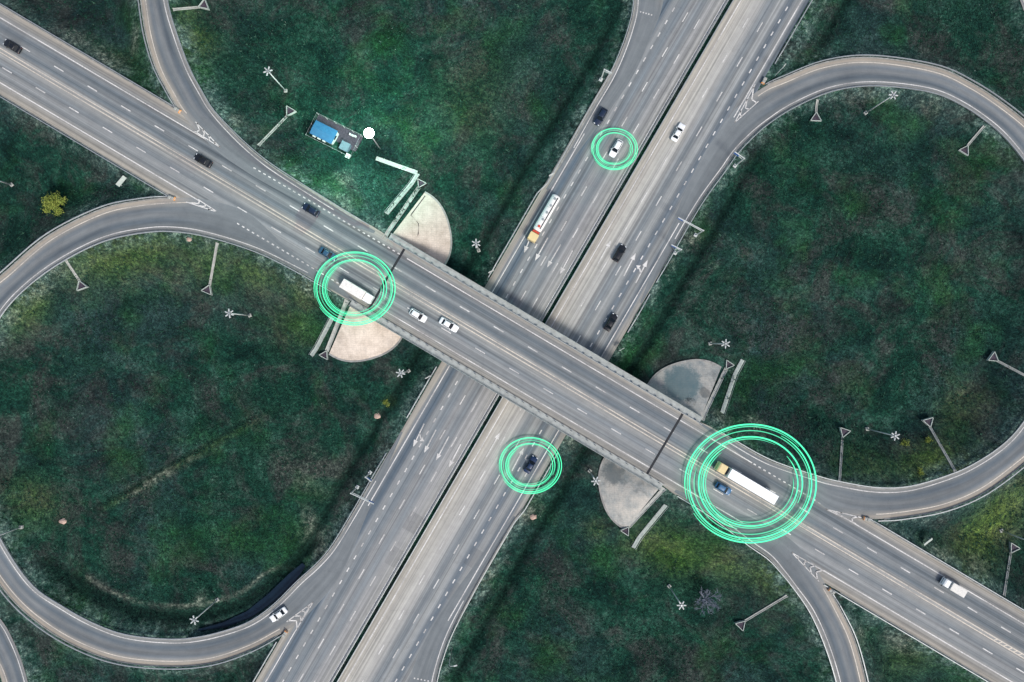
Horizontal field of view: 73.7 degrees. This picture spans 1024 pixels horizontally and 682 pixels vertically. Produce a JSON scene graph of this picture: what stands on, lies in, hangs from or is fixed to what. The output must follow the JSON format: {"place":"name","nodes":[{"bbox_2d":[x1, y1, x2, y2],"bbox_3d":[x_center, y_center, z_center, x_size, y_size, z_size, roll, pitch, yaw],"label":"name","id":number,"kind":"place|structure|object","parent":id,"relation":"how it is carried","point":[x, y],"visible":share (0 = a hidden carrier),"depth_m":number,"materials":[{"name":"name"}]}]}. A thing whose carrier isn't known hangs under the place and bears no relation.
{"place":"outdoors","nodes":[
{"label":"outdoors","id":0,"kind":"place"},
{"bbox_2d":[198,563,304,630],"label":"ditch water","id":1,"kind":"structure","parent":0,"point":[281,587],"depth_m":185.15,"materials":[{"name":"black liquid"}]},
{"bbox_2d":[0,0,1023,681],"bbox_3d":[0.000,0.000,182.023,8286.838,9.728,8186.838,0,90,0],"label":"ground","id":2,"kind":"structure","parent":0,"point":[692,540],"depth_m":184.82,"materials":[{"name":"green plant"}]},
{"bbox_2d":[0,525,23,535],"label":"light mast","id":3,"kind":"object","parent":2,"relation":"on","point":[21,527],"visible":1,"depth_m":181.51,"materials":[{"name":"grey metal"}]},
{"bbox_2d":[0,619,27,681],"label":"ramp","id":4,"kind":"structure","parent":2,"relation":"on","point":[11,668],"depth_m":183.39,"materials":[{"name":"grey asphalt"}]},
{"bbox_2d":[41,191,67,216],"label":"deciduous tree","id":5,"kind":"object","parent":2,"relation":"on","point":[54,201],"visible":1,"depth_m":177.75,"materials":[{"name":"yellow plant"}]},
{"bbox_2d":[59,518,66,523],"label":"boulder","id":6,"kind":"object","parent":2,"relation":"on","point":[63,521],"visible":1,"depth_m":184.63,"materials":[{"name":"beige stone"}]},
{"bbox_2d":[65,260,88,290],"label":"drainage chute","id":7,"kind":"object","parent":2,"relation":"on","point":[81,285],"visible":1,"depth_m":180.26,"materials":[{"name":"concrete"}]},
{"bbox_2d":[0,96,167,195],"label":"guardrail","id":8,"kind":"object","parent":2,"relation":"on","point":[84,146],"visible":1,"depth_m":176.96,"materials":[{"name":"metal"}]},
{"bbox_2d":[0,3,173,106],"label":"guardrail","id":9,"kind":"object","parent":2,"relation":"on","point":[86,54],"visible":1,"depth_m":177.12,"materials":[{"name":"metal"}]},
{"bbox_2d":[116,176,125,186],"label":"information board","id":10,"kind":"object","parent":2,"relation":"on","point":[122,179],"visible":1,"depth_m":177.58,"materials":[{"name":"metal"}]},
{"bbox_2d":[0,196,280,669],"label":"guardrail","id":11,"kind":"object","parent":2,"relation":"on","point":[20,612],"visible":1,"depth_m":181.51,"materials":[{"name":"metal"}]},
{"bbox_2d":[137,0,174,106],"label":"guardrail","id":12,"kind":"object","parent":2,"relation":"on","point":[148,52],"visible":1,"depth_m":176.79,"materials":[{"name":"metal"}]},
{"bbox_2d":[172,0,209,10],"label":"drainage chute","id":13,"kind":"object","parent":2,"relation":"on","point":[203,4],"visible":1,"depth_m":180.43,"materials":[{"name":"concrete"}]},
{"bbox_2d":[0,231,386,639],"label":"guardrail","id":14,"kind":"object","parent":2,"relation":"on","point":[72,610],"visible":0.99,"depth_m":181.17,"materials":[{"name":"metal"}]},
{"bbox_2d":[0,197,402,666],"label":"loop ramp","id":15,"kind":"structure","parent":2,"relation":"on","point":[310,589],"depth_m":181.85,"materials":[{"name":"grey asphalt"}]},
{"bbox_2d":[269,606,287,621],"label":"car","id":16,"kind":"object","parent":15,"relation":"on","point":[278,614],"visible":1,"depth_m":183.01,"materials":[{"name":"white paint"}]},
{"bbox_2d":[190,598,218,624],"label":"light mast","id":17,"kind":"object","parent":2,"relation":"on","point":[195,619],"visible":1,"depth_m":174.31,"materials":[{"name":"grey metal"}]},
{"bbox_2d":[201,242,218,294],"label":"drainage chute","id":18,"kind":"object","parent":2,"relation":"on","point":[207,289],"visible":1,"depth_m":181.59,"materials":[{"name":"concrete"}]},
{"bbox_2d":[225,309,251,317],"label":"light mast","id":19,"kind":"object","parent":2,"relation":"on","point":[231,313],"visible":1,"depth_m":171.52,"materials":[{"name":"grey metal"}]},
{"bbox_2d":[253,641,276,681],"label":"guardrail","id":20,"kind":"object","parent":2,"relation":"on","point":[264,661],"visible":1,"depth_m":183.25,"materials":[{"name":"metal"}]},
{"bbox_2d":[167,0,368,224],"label":"guardrail","id":21,"kind":"object","parent":2,"relation":"on","point":[232,129],"visible":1,"depth_m":176.38,"materials":[{"name":"metal"}]},
{"bbox_2d":[263,66,287,92],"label":"light mast","id":22,"kind":"object","parent":2,"relation":"on","point":[268,72],"visible":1,"depth_m":173.40,"materials":[{"name":"grey metal"}]},
{"bbox_2d":[257,105,296,145],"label":"drainage chute","id":23,"kind":"object","parent":2,"relation":"on","point":[290,111],"visible":1,"depth_m":182.45,"materials":[{"name":"concrete"}]},
{"bbox_2d":[310,316,332,356],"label":"bank stairs","id":24,"kind":"structure","parent":2,"relation":"on","point":[322,336],"depth_m":182.69,"materials":[{"name":"concrete"}]},
{"bbox_2d":[319,299,349,359],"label":"drainage chute","id":25,"kind":"object","parent":2,"relation":"on","point":[324,354],"visible":0.89,"depth_m":181.76,"materials":[{"name":"concrete"}]},
{"bbox_2d":[316,115,362,151],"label":"yard pad","id":26,"kind":"object","parent":2,"relation":"on","point":[344,135],"visible":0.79,"depth_m":184.62,"materials":[{"name":"grey concrete"}]},
{"bbox_2d":[310,120,338,144],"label":"cabin","id":27,"kind":"object","parent":26,"relation":"on","point":[324,132],"visible":1,"depth_m":181.82,"materials":[{"name":"blue metal"}]},
{"bbox_2d":[305,112,362,156],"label":"fence","id":28,"kind":"object","parent":26,"relation":"on","point":[344,127],"visible":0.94,"depth_m":182.68,"materials":[{"name":"metal"}]},
{"bbox_2d":[339,140,351,152],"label":"equipment container","id":29,"kind":"object","parent":26,"relation":"on","point":[345,146],"visible":1,"depth_m":182.64,"materials":[{"name":"teal metal"}]},
{"bbox_2d":[350,485,374,503],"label":"cantilever sign","id":30,"kind":"object","parent":2,"relation":"on","point":[369,501],"visible":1,"depth_m":177.50,"materials":[{"name":"grey metal"}]},
{"bbox_2d":[328,307,401,361],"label":"slope paving","id":31,"kind":"structure","parent":2,"relation":"on","point":[364,342],"depth_m":182.49,"materials":[{"name":"concrete"}]},
{"bbox_2d":[365,470,371,481],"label":"cantilever sign","id":32,"kind":"object","parent":2,"relation":"on","point":[370,473],"visible":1,"depth_m":179.09,"materials":[{"name":"grey metal"}]},
{"bbox_2d":[364,128,380,148],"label":"lit lamp mast","id":33,"kind":"object","parent":2,"relation":"on","point":[368,132],"visible":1,"depth_m":171.47,"materials":[{"name":"white paint"}]},
{"bbox_2d":[376,156,417,173],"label":"walkway","id":34,"kind":"structure","parent":2,"relation":"on","point":[396,165],"depth_m":184.74,"materials":[{"name":"concrete"}]},
{"bbox_2d":[140,0,662,232],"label":"loop ramp","id":35,"kind":"structure","parent":2,"relation":"on","point":[204,120],"depth_m":177.38,"materials":[{"name":"grey asphalt"}]},
{"bbox_2d":[594,107,607,125],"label":"car","id":36,"kind":"object","parent":35,"relation":"on","point":[601,115],"visible":1,"depth_m":182.73,"materials":[{"name":"blue paint"}]},
{"bbox_2d":[384,173,419,214],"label":"bank stairs","id":37,"kind":"structure","parent":2,"relation":"on","point":[406,189],"depth_m":182.60,"materials":[{"name":"concrete"}]},
{"bbox_2d":[396,369,410,377],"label":"light mast","id":38,"kind":"object","parent":2,"relation":"on","point":[402,372],"visible":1,"depth_m":172.21,"materials":[{"name":"grey metal"}]},
{"bbox_2d":[382,178,426,240],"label":"drainage chute","id":39,"kind":"object","parent":2,"relation":"on","point":[405,206],"visible":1,"depth_m":181.21,"materials":[{"name":"concrete"}]},
{"bbox_2d":[406,367,435,417],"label":"guardrail","id":40,"kind":"object","parent":2,"relation":"on","point":[421,392],"visible":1,"depth_m":183.30,"materials":[{"name":"metal"}]},
{"bbox_2d":[393,191,451,264],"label":"slope paving","id":41,"kind":"structure","parent":2,"relation":"on","point":[424,226],"depth_m":182.34,"materials":[{"name":"concrete"}]},
{"bbox_2d":[472,239,480,251],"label":"light mast","id":42,"kind":"object","parent":2,"relation":"on","point":[475,244],"visible":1,"depth_m":172.38,"materials":[{"name":"grey metal"}]},
{"bbox_2d":[256,0,726,681],"bbox_3d":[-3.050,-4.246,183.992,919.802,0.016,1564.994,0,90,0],"label":"southbound carriageway","id":43,"kind":"structure","parent":2,"relation":"on","point":[446,420],"depth_m":184.00,"materials":[{"name":"grey asphalt"}]},
{"bbox_2d":[526,194,559,243],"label":"tanker lorry","id":44,"kind":"object","parent":43,"relation":"on","point":[545,215],"visible":1,"depth_m":181.02,"materials":[{"name":"yellow paint"}]},
{"bbox_2d":[609,139,622,157],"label":"car","id":45,"kind":"object","parent":43,"relation":"on","point":[615,148],"visible":1,"depth_m":182.92,"materials":[{"name":"white paint"}]},
{"bbox_2d":[591,128,637,169],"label":"light ring","id":46,"kind":"object","parent":45,"relation":"attached to","point":[609,168],"visible":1,"depth_m":182.95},
{"bbox_2d":[437,452,558,681],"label":"guardrail","id":47,"kind":"object","parent":2,"relation":"on","point":[489,565],"visible":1,"depth_m":183.24,"materials":[{"name":"metal"}]},
{"bbox_2d":[349,233,702,489],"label":"bridge","id":48,"kind":"structure","parent":2,"relation":"on","point":[514,399],"depth_m":176.84,"materials":[{"name":"concrete"}]},
{"bbox_2d":[333,0,732,681],"bbox_3d":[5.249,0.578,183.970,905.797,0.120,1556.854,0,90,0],"label":"median strip","id":49,"kind":"object","parent":2,"relation":"on","point":[557,298],"visible":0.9,"depth_m":183.93,"materials":[{"name":"grey concrete"}]},
{"bbox_2d":[332,0,728,681],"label":"guardrail","id":50,"kind":"object","parent":49,"relation":"on","point":[542,320],"visible":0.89,"depth_m":183.24,"materials":[{"name":"metal"}]},
{"bbox_2d":[337,0,733,681],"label":"guardrail","id":51,"kind":"object","parent":49,"relation":"on","point":[547,320],"visible":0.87,"depth_m":183.24,"materials":[{"name":"metal"}]},
{"bbox_2d":[488,0,633,277],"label":"guardrail","id":52,"kind":"object","parent":2,"relation":"on","point":[569,144],"visible":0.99,"depth_m":183.24,"materials":[{"name":"metal"}]},
{"bbox_2d":[338,0,808,681],"bbox_3d":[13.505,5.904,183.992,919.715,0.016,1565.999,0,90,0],"label":"northbound carriageway","id":53,"kind":"structure","parent":2,"relation":"on","point":[480,506],"depth_m":184.00,"materials":[{"name":"grey asphalt"}]},
{"bbox_2d":[524,455,537,473],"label":"car","id":54,"kind":"object","parent":53,"relation":"on","point":[531,463],"visible":1,"depth_m":183.01,"materials":[{"name":"blue paint"}]},
{"bbox_2d":[499,437,561,493],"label":"light ring","id":55,"kind":"object","parent":54,"relation":"attached to","point":[526,484],"visible":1,"depth_m":182.94,"materials":[{"name":"green"}]},
{"bbox_2d":[604,313,617,331],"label":"car","id":56,"kind":"object","parent":53,"relation":"on","point":[610,322],"visible":1,"depth_m":183.01,"materials":[{"name":"black paint"}]},
{"bbox_2d":[612,244,625,261],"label":"car","id":57,"kind":"object","parent":53,"relation":"on","point":[620,252],"visible":1,"depth_m":182.72,"materials":[{"name":"black paint"}]},
{"bbox_2d":[671,123,684,141],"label":"car","id":58,"kind":"object","parent":53,"relation":"on","point":[678,131],"visible":1,"depth_m":183.01,"materials":[{"name":"white paint"}]},
{"bbox_2d":[588,468,600,484],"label":"light mast","id":59,"kind":"object","parent":2,"relation":"on","point":[589,470],"visible":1,"depth_m":171.25,"materials":[{"name":"grey metal"}]},
{"bbox_2d":[599,69,611,81],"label":"cantilever sign","id":60,"kind":"object","parent":2,"relation":"on","point":[601,78],"visible":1,"depth_m":178.39,"materials":[{"name":"grey metal"}]},
{"bbox_2d":[598,457,657,528],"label":"slope paving","id":61,"kind":"structure","parent":2,"relation":"on","point":[626,496],"depth_m":182.34,"materials":[{"name":"grey concrete"}]},
{"bbox_2d":[409,490,865,681],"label":"loop ramp","id":62,"kind":"structure","parent":2,"relation":"on","point":[788,557],"depth_m":177.34,"materials":[{"name":"grey asphalt"}]},
{"bbox_2d":[627,294,649,332],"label":"guardrail","id":63,"kind":"object","parent":2,"relation":"on","point":[638,313],"visible":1,"depth_m":183.44,"materials":[{"name":"metal"}]},
{"bbox_2d":[620,487,665,535],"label":"drainage chute","id":64,"kind":"object","parent":2,"relation":"on","point":[625,530],"visible":1,"depth_m":180.91,"materials":[{"name":"concrete"}]},
{"bbox_2d":[631,504,666,549],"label":"bank stairs","id":65,"kind":"structure","parent":2,"relation":"on","point":[650,523],"depth_m":182.10,"materials":[{"name":"concrete"}]},
{"bbox_2d":[667,584,685,609],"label":"light mast","id":66,"kind":"object","parent":2,"relation":"on","point":[669,586],"visible":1,"depth_m":172.60,"materials":[{"name":"grey metal"}]},
{"bbox_2d":[671,244,681,254],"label":"cantilever sign","id":67,"kind":"object","parent":2,"relation":"on","point":[678,248],"visible":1,"depth_m":177.36,"materials":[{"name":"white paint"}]},
{"bbox_2d":[647,359,720,415],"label":"slope paving","id":68,"kind":"structure","parent":2,"relation":"on","point":[689,384],"depth_m":182.35,"materials":[{"name":"grey concrete"}]},
{"bbox_2d":[677,217,703,236],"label":"cantilever sign","id":69,"kind":"object","parent":2,"relation":"on","point":[695,234],"visible":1,"depth_m":177.63,"materials":[{"name":"grey metal"}]},
{"bbox_2d":[695,587,721,614],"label":"bare tree","id":70,"kind":"object","parent":2,"relation":"on","point":[710,601],"visible":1,"depth_m":181.95,"materials":[{"name":"grey plant"}]},
{"bbox_2d":[701,360,734,420],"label":"drainage chute","id":71,"kind":"object","parent":2,"relation":"on","point":[716,388],"visible":1,"depth_m":181.58,"materials":[{"name":"concrete"}]},
{"bbox_2d":[708,339,729,347],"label":"light mast","id":72,"kind":"object","parent":2,"relation":"on","point":[723,343],"visible":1,"depth_m":171.23,"materials":[{"name":"grey metal"}]},
{"bbox_2d":[720,359,744,413],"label":"bank stairs","id":73,"kind":"structure","parent":2,"relation":"on","point":[731,384],"depth_m":182.77,"materials":[{"name":"concrete"}]},
{"bbox_2d":[733,151,744,167],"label":"cantilever sign","id":74,"kind":"object","parent":2,"relation":"on","point":[738,155],"visible":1,"depth_m":177.97,"materials":[{"name":"grey metal"}]},
{"bbox_2d":[677,496,836,681],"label":"guardrail","id":75,"kind":"object","parent":2,"relation":"on","point":[788,582],"visible":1,"depth_m":176.35,"materials":[{"name":"metal"}]},
{"bbox_2d":[734,594,787,630],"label":"drainage chute","id":76,"kind":"object","parent":2,"relation":"on","point":[740,624],"visible":1,"depth_m":182.49,"materials":[{"name":"concrete"}]},
{"bbox_2d":[774,0,811,63],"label":"guardrail","id":77,"kind":"object","parent":2,"relation":"on","point":[793,32],"visible":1,"depth_m":183.24,"materials":[{"name":"metal"}]},
{"bbox_2d":[810,99,821,121],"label":"drainage chute","id":78,"kind":"object","parent":2,"relation":"on","point":[817,118],"visible":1,"depth_m":184.60,"materials":[{"name":"concrete"}]},
{"bbox_2d":[827,588,835,594],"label":"crash cushion","id":79,"kind":"object","parent":2,"relation":"on","point":[830,590],"visible":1,"depth_m":176.56,"materials":[{"name":"plastic"}]},
{"bbox_2d":[640,57,1023,523],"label":"loop ramp","id":80,"kind":"structure","parent":2,"relation":"on","point":[758,110],"depth_m":182.54,"materials":[{"name":"grey asphalt"}]},
{"bbox_2d":[862,516,870,521],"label":"crash cushion","id":81,"kind":"object","parent":80,"relation":"on","point":[867,518],"visible":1,"depth_m":176.57,"materials":[{"name":"plastic"}]},
{"bbox_2d":[656,85,1023,487],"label":"guardrail","id":82,"kind":"object","parent":2,"relation":"on","point":[1009,142],"visible":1,"depth_m":181.55,"materials":[{"name":"metal"}]},
{"bbox_2d":[838,427,850,480],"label":"drainage chute","id":83,"kind":"object","parent":2,"relation":"on","point":[844,432],"visible":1,"depth_m":181.41,"materials":[{"name":"concrete"}]},
{"bbox_2d":[833,595,868,681],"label":"guardrail","id":84,"kind":"object","parent":2,"relation":"on","point":[855,637],"visible":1,"depth_m":176.79,"materials":[{"name":"metal"}]},
{"bbox_2d":[863,91,897,114],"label":"light mast","id":85,"kind":"object","parent":2,"relation":"on","point":[866,112],"visible":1,"depth_m":174.71,"materials":[{"name":"grey metal"}]},
{"bbox_2d":[865,427,899,440],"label":"light mast","id":86,"kind":"object","parent":2,"relation":"on","point":[893,435],"visible":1,"depth_m":173.29,"materials":[{"name":"grey metal"}]},
{"bbox_2d":[765,54,1023,521],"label":"guardrail","id":87,"kind":"object","parent":2,"relation":"on","point":[961,74],"visible":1,"depth_m":181.73,"materials":[{"name":"metal"}]},
{"bbox_2d":[901,438,908,445],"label":"bush","id":88,"kind":"object","parent":2,"relation":"on","point":[905,443],"visible":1,"depth_m":181.88,"materials":[{"name":"green plant"}]},
{"bbox_2d":[824,584,988,681],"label":"guardrail","id":89,"kind":"object","parent":2,"relation":"on","point":[907,634],"visible":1,"depth_m":177.01,"materials":[{"name":"metal"}]},
{"bbox_2d":[921,417,956,471],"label":"drainage chute","id":90,"kind":"object","parent":2,"relation":"on","point":[928,421],"visible":1,"depth_m":181.94,"materials":[{"name":"concrete"}]},
{"bbox_2d":[866,516,1023,609],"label":"guardrail","id":91,"kind":"object","parent":2,"relation":"on","point":[947,564],"visible":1,"depth_m":176.99,"materials":[{"name":"metal"}]},
{"bbox_2d":[958,125,985,155],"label":"drainage chute","id":92,"kind":"object","parent":2,"relation":"on","point":[964,150],"visible":1,"depth_m":184.59,"materials":[{"name":"concrete"}]},
{"bbox_2d":[986,351,1023,375],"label":"drainage chute","id":93,"kind":"object","parent":2,"relation":"on","point":[992,356],"visible":1,"depth_m":183.53,"materials":[{"name":"concrete"}]},
{"bbox_2d":[1002,542,1020,595],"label":"drainage chute","id":94,"kind":"object","parent":2,"relation":"on","point":[1013,547],"visible":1,"depth_m":182.94,"materials":[{"name":"concrete"}]},
{"bbox_2d":[999,528,1023,539],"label":"light mast","id":95,"kind":"object","parent":2,"relation":"on","point":[1001,530],"visible":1,"depth_m":182.32,"materials":[{"name":"grey metal"}]},
{"bbox_2d":[0,5,1023,681],"bbox_3d":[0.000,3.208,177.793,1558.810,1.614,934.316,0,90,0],"label":"overpass road","id":96,"kind":"structure","parent":0,"point":[158,145],"depth_m":177.19,"materials":[{"name":"grey asphalt"}]},
{"bbox_2d":[3,39,21,53],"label":"car","id":97,"kind":"object","parent":96,"relation":"on","point":[12,46],"visible":1,"depth_m":177.10,"materials":[{"name":"black paint"}]},
{"bbox_2d":[194,153,212,167],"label":"car","id":98,"kind":"object","parent":96,"relation":"on","point":[204,161],"visible":1,"depth_m":176.29,"materials":[{"name":"black paint"}]},
{"bbox_2d":[302,203,319,216],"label":"car","id":99,"kind":"object","parent":96,"relation":"on","point":[310,209],"visible":1,"depth_m":175.92,"materials":[{"name":"blue paint"}]},
{"bbox_2d":[318,246,336,260],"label":"car","id":100,"kind":"object","parent":96,"relation":"on","point":[326,253],"visible":1,"depth_m":175.96,"materials":[{"name":"teal paint"}]},
{"bbox_2d":[339,279,374,304],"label":"box truck","id":101,"kind":"object","parent":96,"relation":"on","point":[355,290],"visible":1,"depth_m":173.78,"materials":[{"name":"metal"}]},
{"bbox_2d":[314,252,395,324],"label":"light ring","id":102,"kind":"object","parent":101,"relation":"attached to","point":[352,313],"visible":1,"depth_m":175.93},
{"bbox_2d":[409,308,427,322],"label":"car","id":103,"kind":"object","parent":96,"relation":"on","point":[418,315],"visible":1,"depth_m":175.92,"materials":[{"name":"white paint"}]},
{"bbox_2d":[439,317,458,331],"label":"car","id":104,"kind":"object","parent":96,"relation":"on","point":[448,324],"visible":1,"depth_m":176.01,"materials":[{"name":"white paint"}]},
{"bbox_2d":[714,481,731,494],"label":"car","id":105,"kind":"object","parent":96,"relation":"on","point":[723,488],"visible":1,"depth_m":175.93,"materials":[{"name":"blue paint"}]},
{"bbox_2d":[713,460,778,504],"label":"articulated lorry","id":106,"kind":"object","parent":96,"relation":"on","point":[746,483],"visible":1,"depth_m":173.10,"materials":[{"name":"yellow paint"}]},
{"bbox_2d":[684,424,816,542],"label":"light ring","id":107,"kind":"object","parent":106,"relation":"attached to","point":[750,437],"visible":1,"depth_m":175.70,"materials":[{"name":"green"}]},
{"bbox_2d":[938,577,967,597],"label":"light truck","id":108,"kind":"object","parent":96,"relation":"on","point":[954,587],"visible":1,"depth_m":175.24,"materials":[{"name":"metal"}]}
]}

